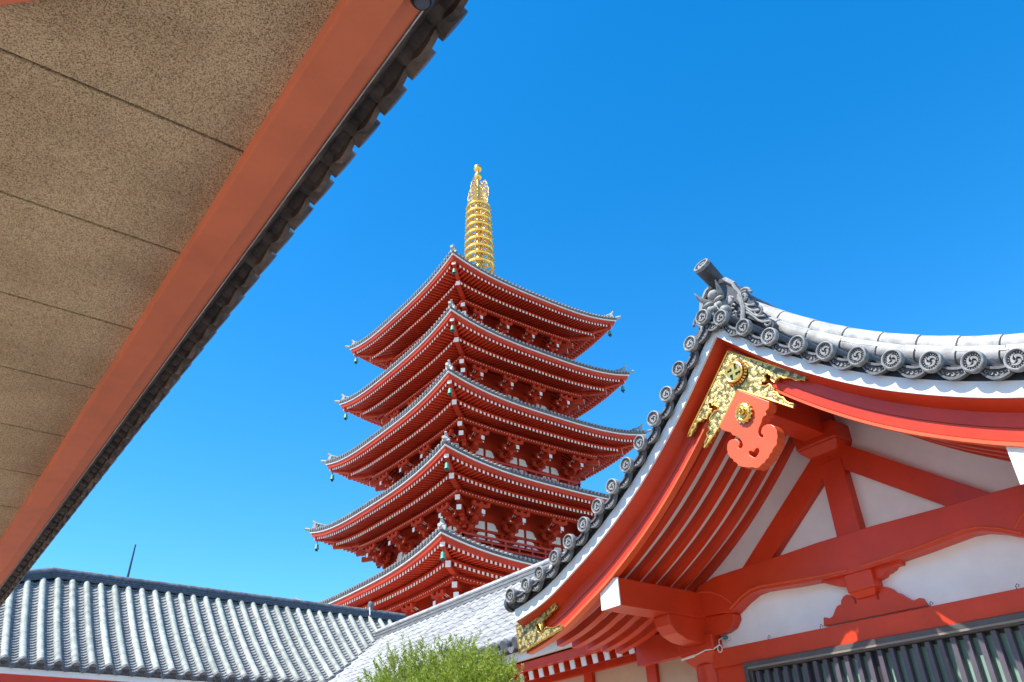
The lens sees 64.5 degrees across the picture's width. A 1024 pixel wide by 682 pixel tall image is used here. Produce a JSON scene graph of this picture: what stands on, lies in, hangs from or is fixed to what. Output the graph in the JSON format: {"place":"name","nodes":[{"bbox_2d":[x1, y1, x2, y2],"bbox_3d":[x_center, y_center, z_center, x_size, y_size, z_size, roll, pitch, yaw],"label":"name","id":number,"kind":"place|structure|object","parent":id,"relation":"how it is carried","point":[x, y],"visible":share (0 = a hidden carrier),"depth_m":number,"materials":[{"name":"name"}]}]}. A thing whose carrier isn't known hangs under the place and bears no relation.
{"place":"outdoors","nodes":[
{"label":"outdoors","id":0,"kind":"place"},
{"bbox_2d":[127,544,135,576],"bbox_3d":[-11.296,10.252,21.972,0.208,9.674,0.080,20,-38,-31],"label":"antenna rod","id":1,"kind":"object","parent":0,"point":[129,569],"visible":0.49,"depth_m":24.24,"materials":[{"name":"grey metal"}]},
{"bbox_2d":[0,552,697,681],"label":"corridor building","id":2,"kind":"structure","parent":0,"point":[61,625],"depth_m":19.00,"materials":[{"name":"tile"}]},
{"bbox_2d":[31,0,1023,601],"label":"sky","id":3,"kind":"structure","parent":0,"point":[858,164],"materials":[{"name":"blue"}]},
{"bbox_2d":[504,258,1023,681],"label":"temple hall","id":4,"kind":"structure","parent":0,"point":[795,498],"depth_m":7.99,"materials":[{"name":"red wood"}]},
{"bbox_2d":[681,633,731,660],"bbox_3d":[2.123,3.371,8.947,0.599,0.212,0.149,-17,-35,22],"label":"security camera","id":5,"kind":"object","parent":4,"relation":"attached to","point":[727,637],"depth_m":8.90,"materials":[{"name":"white"}]},
{"bbox_2d":[743,612,1023,681],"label":"slatted window","id":6,"kind":"structure","parent":4,"relation":"in","point":[991,649],"depth_m":7.16,"materials":[{"name":"grey metal"}]},
{"label":"ground","id":7,"kind":"structure","parent":0,"visible":0},
{"bbox_2d":[0,0,467,606],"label":"roof eave","id":8,"kind":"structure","parent":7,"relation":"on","point":[168,168],"depth_m":4.28,"materials":[{"name":"paint"}]},
{"bbox_2d":[410,0,433,10],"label":"spotlight","id":9,"kind":"object","parent":8,"relation":"attached to","point":[422,5],"visible":1,"depth_m":3.34,"materials":[{"name":"black metal"}]},
{"bbox_2d":[357,629,524,681],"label":"evergreen shrub","id":10,"kind":"object","parent":7,"relation":"on","point":[486,667],"visible":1,"depth_m":8.33,"materials":[{"name":"green plant"}]},
{"bbox_2d":[294,164,650,616],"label":"pagoda","id":11,"kind":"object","parent":7,"relation":"on","point":[512,441],"visible":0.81,"depth_m":53.51,"materials":[{"name":"red wood"}]},
{"bbox_2d":[440,548,445,561],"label":"wind bell","id":12,"kind":"object","parent":11,"relation":"hanging from","point":[442,557],"visible":1,"depth_m":41.47,"materials":[{"name":"green metal"}]},
{"bbox_2d":[444,462,449,471],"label":"wind bell","id":13,"kind":"object","parent":11,"relation":"hanging from","point":[446,468],"visible":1,"depth_m":44.87,"materials":[{"name":"green metal"}]},
{"bbox_2d":[447,385,452,395],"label":"wind bell","id":14,"kind":"object","parent":11,"relation":"hanging from","point":[449,393],"visible":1,"depth_m":48.13,"materials":[{"name":"green metal"}]},
{"bbox_2d":[450,323,454,332],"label":"wind bell","id":15,"kind":"object","parent":11,"relation":"hanging from","point":[452,329],"visible":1,"depth_m":51.23,"materials":[{"name":"green metal"}]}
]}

